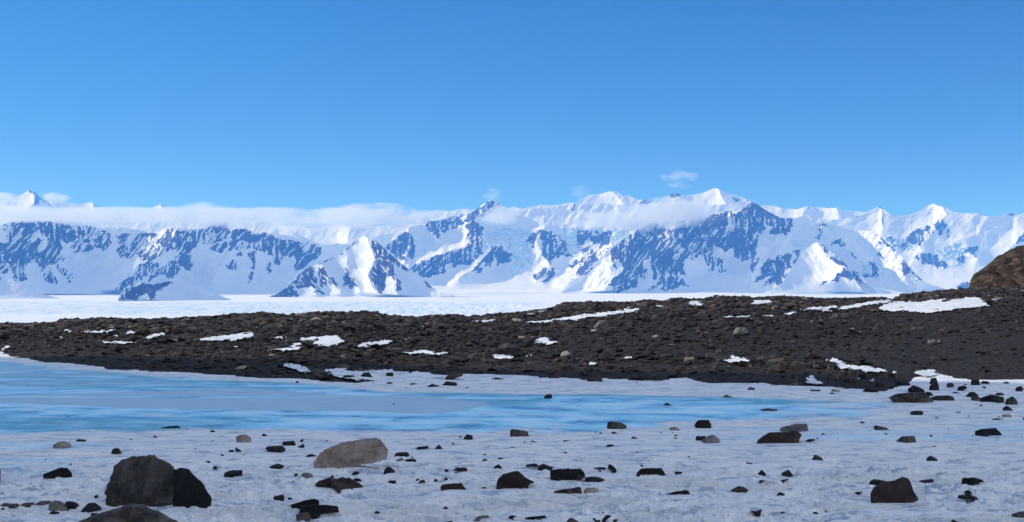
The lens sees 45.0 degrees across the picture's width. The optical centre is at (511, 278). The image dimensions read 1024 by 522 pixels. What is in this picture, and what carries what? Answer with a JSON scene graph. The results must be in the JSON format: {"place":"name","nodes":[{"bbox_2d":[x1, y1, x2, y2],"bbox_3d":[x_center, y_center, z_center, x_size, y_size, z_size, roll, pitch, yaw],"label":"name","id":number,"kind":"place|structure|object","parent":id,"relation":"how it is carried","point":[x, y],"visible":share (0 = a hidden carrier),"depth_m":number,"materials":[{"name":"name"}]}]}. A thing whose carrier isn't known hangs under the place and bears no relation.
{"place":"outdoors","nodes":[
{"label":"outdoors","id":0,"kind":"place"},
{"bbox_2d":[0,272,56,298],"bbox_3d":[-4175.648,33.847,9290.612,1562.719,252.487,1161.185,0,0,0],"label":"snow hump","id":1,"kind":"object","parent":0,"point":[10,288],"visible":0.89,"depth_m":9297.49,"materials":[{"name":"snow"}]},
{"bbox_2d":[0,189,76,222],"bbox_3d":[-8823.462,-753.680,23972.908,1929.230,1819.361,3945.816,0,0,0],"label":"pyramid peak","id":2,"kind":"structure","parent":0,"point":[30,205],"depth_m":22701.09,"materials":[{"name":"snow"}]},
{"bbox_2d":[46,201,124,221],"bbox_3d":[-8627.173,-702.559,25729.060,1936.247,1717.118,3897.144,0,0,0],"label":"snow ridge","id":3,"kind":"structure","parent":0,"point":[87,212],"depth_m":24800.90,"materials":[{"name":"snow"}]},
{"bbox_2d":[0,220,300,239],"bbox_3d":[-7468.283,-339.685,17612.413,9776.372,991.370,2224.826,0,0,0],"label":"snow plateau","id":4,"kind":"structure","parent":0,"point":[266,226],"depth_m":17016.72,"materials":[{"name":"snow"}]},
{"bbox_2d":[131,204,181,221],"bbox_3d":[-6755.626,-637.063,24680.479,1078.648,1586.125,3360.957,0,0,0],"label":"peak","id":5,"kind":"structure","parent":0,"point":[160,212],"depth_m":23628.24,"materials":[{"name":"snow"}]},
{"bbox_2d":[118,278,230,300],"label":"dark foot spur","id":6,"kind":"structure","parent":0,"point":[180,289],"depth_m":8569.43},
{"bbox_2d":[0,221,350,293],"bbox_3d":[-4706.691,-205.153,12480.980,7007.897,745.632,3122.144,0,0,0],"label":"massif","id":7,"kind":"structure","parent":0,"point":[58,257],"depth_m":12075.63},
{"bbox_2d":[286,224,420,247],"bbox_3d":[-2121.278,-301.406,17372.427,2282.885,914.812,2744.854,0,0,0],"label":"saddle snowfield","id":8,"kind":"structure","parent":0,"point":[384,236],"depth_m":17067.46,"materials":[{"name":"snow"}]},
{"bbox_2d":[268,236,459,296],"bbox_3d":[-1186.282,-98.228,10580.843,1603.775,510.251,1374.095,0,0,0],"label":"front pyramid","id":9,"kind":"object","parent":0,"point":[364,266],"visible":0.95,"depth_m":10131.73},
{"bbox_2d":[0,360,887,432],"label":"frozen lake","id":10,"kind":"structure","parent":0,"point":[35,398],"depth_m":38.23,"materials":[{"name":"ice"}]},
{"bbox_2d":[0,292,901,322],"bbox_3d":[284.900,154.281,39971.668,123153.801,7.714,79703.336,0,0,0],"label":"glacier","id":11,"kind":"object","parent":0,"point":[72,306],"visible":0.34,"depth_m":7252.55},
{"bbox_2d":[416,202,573,223],"bbox_3d":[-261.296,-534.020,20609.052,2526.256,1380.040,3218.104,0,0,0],"label":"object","id":12,"kind":"object","parent":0,"point":[426,217],"visible":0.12,"depth_m":19777.86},
{"bbox_2d":[0,430,1022,521],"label":"grit","id":13,"kind":"object","parent":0,"point":[574,495],"visible":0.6,"depth_m":22.91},
{"bbox_2d":[0,351,1023,521],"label":"snow ground","id":14,"kind":"structure","parent":0,"point":[859,455],"depth_m":26.79,"materials":[{"name":"snow"}]},
{"bbox_2d":[0,503,18,507],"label":"stone","id":15,"kind":"object","parent":14,"relation":"on","point":[9,505],"visible":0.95,"depth_m":21.26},
{"bbox_2d":[43,467,71,478],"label":"boulder","id":16,"kind":"object","parent":14,"relation":"on","point":[61,472],"visible":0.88,"depth_m":24.50,"materials":[{"name":"stone"}]},
{"bbox_2d":[49,500,68,510],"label":"stone","id":17,"kind":"object","parent":14,"relation":"on","point":[55,505],"visible":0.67,"depth_m":21.35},
{"bbox_2d":[53,441,71,448],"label":"stone","id":18,"kind":"object","parent":14,"relation":"on","point":[62,444],"visible":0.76,"depth_m":29.34,"materials":[{"name":"beige stone"}]},
{"bbox_2d":[65,501,78,508],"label":"stone","id":19,"kind":"object","parent":14,"relation":"on","point":[71,505],"visible":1,"depth_m":21.50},
{"bbox_2d":[81,503,101,512],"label":"stone","id":20,"kind":"object","parent":14,"relation":"on","point":[90,507],"visible":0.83,"depth_m":21.15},
{"bbox_2d":[78,504,177,521],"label":"boulder","id":21,"kind":"object","parent":14,"relation":"on","point":[135,513],"visible":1,"depth_m":19.23,"materials":[{"name":"grey stone"}]},
{"bbox_2d":[104,454,175,506],"bbox_3d":[-6.563,3.680,21.926,1.257,1.139,0.526,0,0,-8],"label":"boulder","id":22,"kind":"object","parent":14,"relation":"on","point":[147,480],"visible":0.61,"depth_m":21.75,"materials":[{"name":"grey stone"}]},
{"bbox_2d":[172,468,211,507],"bbox_3d":[-5.607,3.742,21.759,0.680,0.843,0.248,0,0,0],"label":"boulder","id":23,"kind":"object","parent":14,"relation":"on","point":[189,490],"visible":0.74,"depth_m":21.64,"materials":[{"name":"stone"}]},
{"bbox_2d":[224,470,241,477],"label":"stone","id":24,"kind":"object","parent":14,"relation":"on","point":[232,473],"visible":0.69,"depth_m":25.05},
{"bbox_2d":[236,435,251,441],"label":"stone","id":25,"kind":"object","parent":14,"relation":"on","point":[243,438],"visible":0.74,"depth_m":30.24,"materials":[{"name":"beige stone"}]},
{"bbox_2d":[265,445,285,452],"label":"stone","id":26,"kind":"object","parent":14,"relation":"on","point":[279,449],"visible":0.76,"depth_m":28.65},
{"bbox_2d":[282,441,295,445],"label":"stone","id":27,"kind":"object","parent":14,"relation":"on","point":[290,443],"visible":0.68,"depth_m":29.69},
{"bbox_2d":[296,512,310,520],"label":"stone","id":28,"kind":"object","parent":14,"relation":"on","point":[305,516],"visible":1,"depth_m":20.29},
{"bbox_2d":[290,499,318,508],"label":"stone","id":29,"kind":"object","parent":14,"relation":"on","point":[298,505],"visible":0.69,"depth_m":20.65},
{"bbox_2d":[299,504,338,518],"bbox_3d":[-3.192,3.872,20.543,0.663,0.231,0.232,0,0,0],"label":"boulder","id":30,"kind":"object","parent":14,"relation":"on","point":[316,511],"visible":0.98,"depth_m":20.44,"materials":[{"name":"stone"}]},
{"bbox_2d":[315,477,362,493],"bbox_3d":[-3.206,3.855,22.986,0.926,0.288,0.571,0,0,0],"label":"boulder","id":31,"kind":"object","parent":14,"relation":"on","point":[341,483],"visible":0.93,"depth_m":22.97,"materials":[{"name":"brown stone"}]},
{"bbox_2d":[313,438,387,468],"bbox_3d":[-3.357,3.716,25.913,1.568,0.780,0.541,0,0,0],"label":"boulder","id":32,"kind":"object","parent":14,"relation":"on","point":[356,453],"visible":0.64,"depth_m":25.64,"materials":[{"name":"beige stone"}]},
{"bbox_2d":[440,483,465,490],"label":"stone","id":33,"kind":"object","parent":14,"relation":"on","point":[455,486],"visible":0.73,"depth_m":22.45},
{"bbox_2d":[496,471,533,488],"bbox_3d":[0.048,3.744,22.709,0.688,0.419,0.281,0,0,-12],"label":"boulder","id":34,"kind":"object","parent":14,"relation":"on","point":[515,479],"visible":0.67,"depth_m":22.64,"materials":[{"name":"brown stone"}]},
{"bbox_2d":[510,429,528,436],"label":"stone","id":35,"kind":"object","parent":14,"relation":"on","point":[516,433],"visible":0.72,"depth_m":31.31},
{"bbox_2d":[537,464,553,470],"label":"stone","id":36,"kind":"object","parent":14,"relation":"on","point":[541,467],"visible":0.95,"depth_m":25.64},
{"bbox_2d":[550,468,584,480],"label":"boulder","id":37,"kind":"object","parent":14,"relation":"on","point":[564,474],"visible":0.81,"depth_m":24.57,"materials":[{"name":"stone"}]},
{"bbox_2d":[554,487,581,493],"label":"stone","id":38,"kind":"object","parent":14,"relation":"on","point":[576,490],"visible":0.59,"depth_m":22.31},
{"bbox_2d":[584,488,598,493],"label":"stone","id":39,"kind":"object","parent":14,"relation":"on","point":[591,490],"visible":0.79,"depth_m":22.47,"materials":[{"name":"beige stone"}]},
{"bbox_2d":[585,476,603,481],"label":"stone","id":40,"kind":"object","parent":14,"relation":"on","point":[593,479],"visible":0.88,"depth_m":24.43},
{"bbox_2d":[607,421,626,428],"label":"stone","id":41,"kind":"object","parent":14,"relation":"on","point":[614,425],"visible":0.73,"depth_m":32.87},
{"bbox_2d":[636,468,665,476],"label":"boulder","id":42,"kind":"object","parent":14,"relation":"on","point":[651,471],"visible":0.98,"depth_m":25.20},
{"bbox_2d":[667,490,689,494],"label":"stone","id":43,"kind":"object","parent":14,"relation":"on","point":[681,492],"visible":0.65,"depth_m":22.96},
{"bbox_2d":[694,420,710,427],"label":"stone","id":44,"kind":"object","parent":14,"relation":"on","point":[702,424],"visible":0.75,"depth_m":33.09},
{"bbox_2d":[702,435,719,442],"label":"stone","id":45,"kind":"object","parent":14,"relation":"on","point":[711,439],"visible":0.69,"depth_m":30.12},
{"bbox_2d":[731,486,747,492],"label":"stone","id":46,"kind":"object","parent":14,"relation":"on","point":[738,489],"visible":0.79,"depth_m":23.36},
{"bbox_2d":[757,431,800,443],"bbox_3d":[6.491,3.934,30.309,1.120,0.426,0.389,0,0,0],"label":"boulder","id":47,"kind":"object","parent":14,"relation":"on","point":[784,437],"visible":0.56,"depth_m":30.11,"materials":[{"name":"brown stone"}]},
{"bbox_2d":[780,424,807,431],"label":"boulder","id":48,"kind":"object","parent":14,"relation":"on","point":[798,427],"visible":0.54,"depth_m":32.35,"materials":[{"name":"grey stone"}]},
{"bbox_2d":[869,479,883,484],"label":"stone","id":49,"kind":"object","parent":14,"relation":"on","point":[874,482],"visible":0.49,"depth_m":23.96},
{"bbox_2d":[870,477,918,502],"bbox_3d":[6.899,3.892,22.396,0.866,0.613,0.353,0,0,0],"label":"boulder","id":50,"kind":"object","parent":14,"relation":"on","point":[899,490],"visible":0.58,"depth_m":22.26,"materials":[{"name":"brown stone"}]},
{"bbox_2d":[897,436,915,442],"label":"stone","id":51,"kind":"object","parent":14,"relation":"on","point":[907,439],"visible":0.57,"depth_m":30.30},
{"bbox_2d":[914,369,938,376],"bbox_3d":[16.924,3.861,50.456,0.868,0.131,3.126,0,0,29],"label":"snow patch","id":52,"kind":"object","parent":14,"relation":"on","point":[929,372],"visible":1,"depth_m":50.34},
{"bbox_2d":[929,381,938,389],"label":"stone","id":53,"kind":"object","parent":14,"relation":"on","point":[934,386],"visible":0.64,"depth_m":44.17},
{"bbox_2d":[931,395,953,400],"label":"boulder","id":54,"kind":"object","parent":14,"relation":"on","point":[945,398],"visible":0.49,"depth_m":40.52,"materials":[{"name":"grey stone"}]},
{"bbox_2d":[958,494,977,500],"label":"stone","id":55,"kind":"object","parent":14,"relation":"on","point":[970,497],"visible":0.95,"depth_m":22.14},
{"bbox_2d":[961,477,985,485],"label":"stone","id":56,"kind":"object","parent":14,"relation":"on","point":[973,481],"visible":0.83,"depth_m":23.65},
{"bbox_2d":[975,428,1001,435],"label":"boulder","id":57,"kind":"object","parent":14,"relation":"on","point":[988,432],"visible":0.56,"depth_m":31.57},
{"bbox_2d":[980,395,1003,402],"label":"boulder","id":58,"kind":"object","parent":14,"relation":"on","point":[994,398],"visible":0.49,"depth_m":39.95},
{"bbox_2d":[1005,396,1017,404],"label":"stone","id":59,"kind":"object","parent":14,"relation":"on","point":[1012,400],"visible":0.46,"depth_m":39.34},
{"bbox_2d":[1011,511,1023,517],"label":"stone","id":60,"kind":"object","parent":14,"relation":"on","point":[1020,514],"visible":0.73,"depth_m":20.18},
{"bbox_2d":[0,287,1023,390],"bbox_3d":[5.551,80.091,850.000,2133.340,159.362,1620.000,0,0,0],"label":"moraine ground","id":61,"kind":"structure","parent":0,"point":[904,371],"depth_m":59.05,"materials":[{"name":"stone"}]},
{"bbox_2d":[45,338,55,345],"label":"boulder","id":62,"kind":"object","parent":61,"relation":"on","point":[49,341],"visible":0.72,"depth_m":69.23,"materials":[{"name":"grey stone"}]},
{"bbox_2d":[63,319,84,324],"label":"boulder","id":63,"kind":"object","parent":61,"relation":"on","point":[71,320],"visible":0.51,"depth_m":85.87,"materials":[{"name":"grey stone"}]},
{"bbox_2d":[112,345,122,351],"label":"boulder","id":64,"kind":"object","parent":61,"relation":"on","point":[116,348],"visible":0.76,"depth_m":62.02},
{"bbox_2d":[200,332,253,340],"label":"snow patch","id":65,"kind":"object","parent":61,"relation":"on","point":[231,337],"visible":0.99,"depth_m":68.57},
{"bbox_2d":[263,343,291,351],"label":"boulder","id":66,"kind":"object","parent":61,"relation":"on","point":[274,347],"visible":0.71,"depth_m":60.41,"materials":[{"name":"grey stone"}]},
{"bbox_2d":[279,343,300,350],"bbox_3d":[-11.323,3.439,61.984,1.572,0.161,6.031,0,0,-7],"label":"snow patch","id":67,"kind":"object","parent":61,"relation":"on","point":[294,347],"visible":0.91,"depth_m":60.42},
{"bbox_2d":[284,363,310,372],"bbox_3d":[-8.903,3.757,51.798,0.860,0.124,4.121,0,0,-26],"label":"snow patch","id":68,"kind":"object","parent":61,"relation":"on","point":[300,368],"visible":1,"depth_m":51.91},
{"bbox_2d":[301,335,343,345],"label":"snow patch","id":69,"kind":"object","parent":61,"relation":"on","point":[322,339],"visible":0.96,"depth_m":67.86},
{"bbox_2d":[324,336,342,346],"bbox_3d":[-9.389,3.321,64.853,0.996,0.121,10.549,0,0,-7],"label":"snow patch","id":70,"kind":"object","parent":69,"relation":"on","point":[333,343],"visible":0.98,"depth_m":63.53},
{"bbox_2d":[357,340,391,346],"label":"snow patch","id":71,"kind":"object","parent":61,"relation":"on","point":[380,342],"visible":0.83,"depth_m":65.38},
{"bbox_2d":[324,368,443,380],"bbox_3d":[-5.235,3.891,49.802,4.252,0.308,5.030,0,0,-25],"label":"snow patch","id":72,"kind":"object","parent":61,"relation":"on","point":[341,373],"visible":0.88,"depth_m":49.94,"materials":[{"name":"snow"}]},
{"bbox_2d":[384,347,402,351],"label":"boulder","id":73,"kind":"object","parent":61,"relation":"on","point":[391,349],"visible":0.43,"depth_m":60.45,"materials":[{"name":"grey stone"}]},
{"bbox_2d":[402,350,446,354],"bbox_3d":[-4.205,3.622,60.617,2.219,0.106,3.221,0,0,0],"label":"snow patch","id":74,"kind":"object","parent":61,"relation":"on","point":[422,351],"visible":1,"depth_m":60.19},
{"bbox_2d":[445,373,462,379],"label":"boulder","id":75,"kind":"object","parent":61,"relation":"on","point":[451,376],"visible":0.76,"depth_m":48.58,"materials":[{"name":"brown stone"}]},
{"bbox_2d":[482,348,492,357],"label":"boulder","id":76,"kind":"object","parent":61,"relation":"on","point":[488,352],"visible":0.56,"depth_m":59.62,"materials":[{"name":"grey stone"}]},
{"bbox_2d":[492,354,512,358],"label":"snow patch","id":77,"kind":"object","parent":61,"relation":"on","point":[501,356],"visible":1,"depth_m":58.87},
{"bbox_2d":[488,343,519,348],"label":"boulder","id":78,"kind":"object","parent":61,"relation":"on","point":[499,346],"visible":0.77,"depth_m":65.84,"materials":[{"name":"grey stone"}]},
{"bbox_2d":[493,348,523,355],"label":"boulder","id":79,"kind":"object","parent":61,"relation":"on","point":[508,351],"visible":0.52,"depth_m":60.25,"materials":[{"name":"grey stone"}]},
{"bbox_2d":[523,338,534,344],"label":"boulder","id":80,"kind":"object","parent":61,"relation":"on","point":[529,341],"visible":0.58,"depth_m":67.43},
{"bbox_2d":[535,337,557,344],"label":"snow patch","id":81,"kind":"object","parent":61,"relation":"on","point":[544,340],"visible":0.98,"depth_m":67.72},
{"bbox_2d":[548,370,559,377],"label":"stone","id":82,"kind":"object","parent":61,"relation":"on","point":[554,374],"visible":0.6,"depth_m":48.89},
{"bbox_2d":[558,364,572,370],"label":"boulder","id":83,"kind":"object","parent":61,"relation":"on","point":[565,367],"visible":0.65,"depth_m":52.22,"materials":[{"name":"grey stone"}]},
{"bbox_2d":[526,308,638,322],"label":"snow patch","id":84,"kind":"object","parent":61,"relation":"on","point":[577,317],"visible":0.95,"depth_m":93.38,"materials":[{"name":"snow"}]},
{"bbox_2d":[587,374,602,381],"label":"boulder","id":85,"kind":"object","parent":61,"relation":"on","point":[594,378],"visible":0.76,"depth_m":47.07,"materials":[{"name":"grey stone"}]},
{"bbox_2d":[594,320,608,328],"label":"boulder","id":86,"kind":"object","parent":61,"relation":"on","point":[601,324],"visible":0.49,"depth_m":77.66,"materials":[{"name":"grey stone"}]},
{"bbox_2d":[712,362,724,369],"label":"boulder","id":87,"kind":"object","parent":61,"relation":"on","point":[719,365],"visible":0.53,"depth_m":51.22,"materials":[{"name":"grey stone"}]},
{"bbox_2d":[723,355,748,362],"bbox_3d":[9.977,3.584,54.975,1.118,0.065,4.534,0,0,11],"label":"snow patch","id":88,"kind":"object","parent":61,"relation":"on","point":[735,359],"visible":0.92,"depth_m":54.22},
{"bbox_2d":[733,328,748,333],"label":"boulder","id":89,"kind":"object","parent":61,"relation":"on","point":[741,330],"visible":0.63,"depth_m":69.24,"materials":[{"name":"grey stone"}]},
{"bbox_2d":[751,300,771,304],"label":"snow patch","id":90,"kind":"object","parent":61,"relation":"on","point":[757,302],"visible":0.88,"depth_m":109.76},
{"bbox_2d":[757,326,770,334],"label":"boulder","id":91,"kind":"object","parent":61,"relation":"on","point":[763,330],"visible":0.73,"depth_m":69.02,"materials":[{"name":"grey stone"}]},
{"bbox_2d":[776,361,790,368],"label":"boulder","id":92,"kind":"object","parent":61,"relation":"on","point":[784,364],"visible":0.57,"depth_m":50.82,"materials":[{"name":"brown stone"}]},
{"bbox_2d":[787,379,798,385],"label":"stone","id":93,"kind":"object","parent":61,"relation":"on","point":[792,382],"visible":0.51,"depth_m":45.22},
{"bbox_2d":[791,361,805,366],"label":"boulder","id":94,"kind":"object","parent":61,"relation":"on","point":[798,364],"visible":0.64,"depth_m":51.82,"materials":[{"name":"grey stone"}]},
{"bbox_2d":[806,375,822,384],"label":"snow patch","id":95,"kind":"object","parent":61,"relation":"on","point":[812,379],"visible":1,"depth_m":46.01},
{"bbox_2d":[800,305,836,310],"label":"snow patch","id":96,"kind":"object","parent":61,"relation":"on","point":[824,308],"visible":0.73,"depth_m":98.24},
{"bbox_2d":[825,374,838,378],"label":"boulder","id":97,"kind":"object","parent":61,"relation":"on","point":[831,376],"visible":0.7,"depth_m":47.42,"materials":[{"name":"grey stone"}]},
{"bbox_2d":[830,313,848,318],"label":"boulder","id":98,"kind":"object","parent":61,"relation":"on","point":[839,315],"visible":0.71,"depth_m":86.46,"materials":[{"name":"grey stone"}]},
{"bbox_2d":[847,369,862,374],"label":"boulder","id":99,"kind":"object","parent":61,"relation":"on","point":[853,372],"visible":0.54,"depth_m":49.02,"materials":[{"name":"grey stone"}]},
{"bbox_2d":[826,358,886,372],"bbox_3d":[14.240,3.624,51.731,1.826,0.219,5.859,0,0,0],"label":"snow patch","id":100,"kind":"object","parent":61,"relation":"on","point":[841,365],"visible":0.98,"depth_m":51.12,"materials":[{"name":"snow"}]},
{"bbox_2d":[838,299,890,308],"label":"snow patch","id":101,"kind":"object","parent":61,"relation":"on","point":[865,303],"visible":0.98,"depth_m":108.48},
{"bbox_2d":[873,323,884,329],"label":"boulder","id":102,"kind":"object","parent":61,"relation":"on","point":[880,326],"visible":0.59,"depth_m":75.83,"materials":[{"name":"grey stone"}]},
{"bbox_2d":[895,380,909,385],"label":"boulder","id":103,"kind":"object","parent":61,"relation":"on","point":[902,383],"visible":0.54,"depth_m":45.45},
{"bbox_2d":[889,392,933,402],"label":"boulder","id":104,"kind":"object","parent":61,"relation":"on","point":[917,397],"visible":0.8,"depth_m":39.85,"materials":[{"name":"grey stone"}]},
{"bbox_2d":[908,385,924,392],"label":"boulder","id":105,"kind":"object","parent":61,"relation":"on","point":[914,389],"visible":0.53,"depth_m":43.30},
{"bbox_2d":[879,297,989,312],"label":"snow patch","id":106,"kind":"object","parent":61,"relation":"on","point":[930,306],"visible":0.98,"depth_m":98.18,"materials":[{"name":"snow"}]},
{"bbox_2d":[943,328,959,333],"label":"boulder","id":107,"kind":"object","parent":61,"relation":"on","point":[949,331],"visible":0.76,"depth_m":70.04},
{"bbox_2d":[974,307,988,313],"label":"boulder","id":108,"kind":"object","parent":61,"relation":"on","point":[979,310],"visible":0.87,"depth_m":84.44,"materials":[{"name":"grey stone"}]},
{"bbox_2d":[968,245,1023,287],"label":"brown rock hill","id":109,"kind":"structure","parent":61,"relation":"on","point":[1005,270],"depth_m":155.29,"materials":[{"name":"stone"}]},
{"bbox_2d":[0,0,1023,227],"label":"sky","id":110,"kind":"structure","parent":0,"point":[303,113],"materials":[{"name":"blue"}]},
{"bbox_2d":[384,200,674,291],"bbox_3d":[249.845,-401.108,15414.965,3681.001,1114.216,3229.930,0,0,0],"label":"central massif","id":111,"kind":"structure","parent":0,"point":[492,246],"depth_m":14732.62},
{"bbox_2d":[576,191,657,208],"bbox_3d":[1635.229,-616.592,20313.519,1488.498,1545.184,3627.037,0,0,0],"label":"central dome","id":112,"kind":"structure","parent":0,"point":[613,197],"depth_m":19525.85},
{"bbox_2d":[658,201,750,220],"bbox_3d":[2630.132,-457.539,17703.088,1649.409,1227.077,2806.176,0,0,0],"label":"snow shoulder","id":113,"kind":"object","parent":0,"point":[687,212],"visible":0.16,"depth_m":16991.11},
{"bbox_2d":[657,188,771,212],"bbox_3d":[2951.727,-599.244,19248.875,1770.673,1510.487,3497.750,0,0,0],"label":"summit dome","id":114,"kind":"structure","parent":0,"point":[715,196],"depth_m":18460.61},
{"bbox_2d":[561,202,945,292],"bbox_3d":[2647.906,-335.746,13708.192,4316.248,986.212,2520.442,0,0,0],"label":"great rock peak","id":115,"kind":"structure","parent":0,"point":[752,247],"depth_m":13172.83,"materials":[{"name":"snow"}]},
{"bbox_2d":[762,205,866,219],"bbox_3d":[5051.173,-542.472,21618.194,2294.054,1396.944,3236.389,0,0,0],"label":"crest","id":116,"kind":"object","parent":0,"point":[827,213],"visible":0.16,"depth_m":20801.73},
{"bbox_2d":[762,242,900,293],"bbox_3d":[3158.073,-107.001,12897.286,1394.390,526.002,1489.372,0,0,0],"label":"front right ridge","id":117,"kind":"structure","parent":0,"point":[818,268],"depth_m":12391.47,"materials":[{"name":"snow"}]},
{"bbox_2d":[817,203,1023,289],"bbox_3d":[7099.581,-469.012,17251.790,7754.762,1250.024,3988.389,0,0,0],"label":"snow range","id":118,"kind":"structure","parent":0,"point":[940,246],"depth_m":16679.52,"materials":[{"name":"snow"}]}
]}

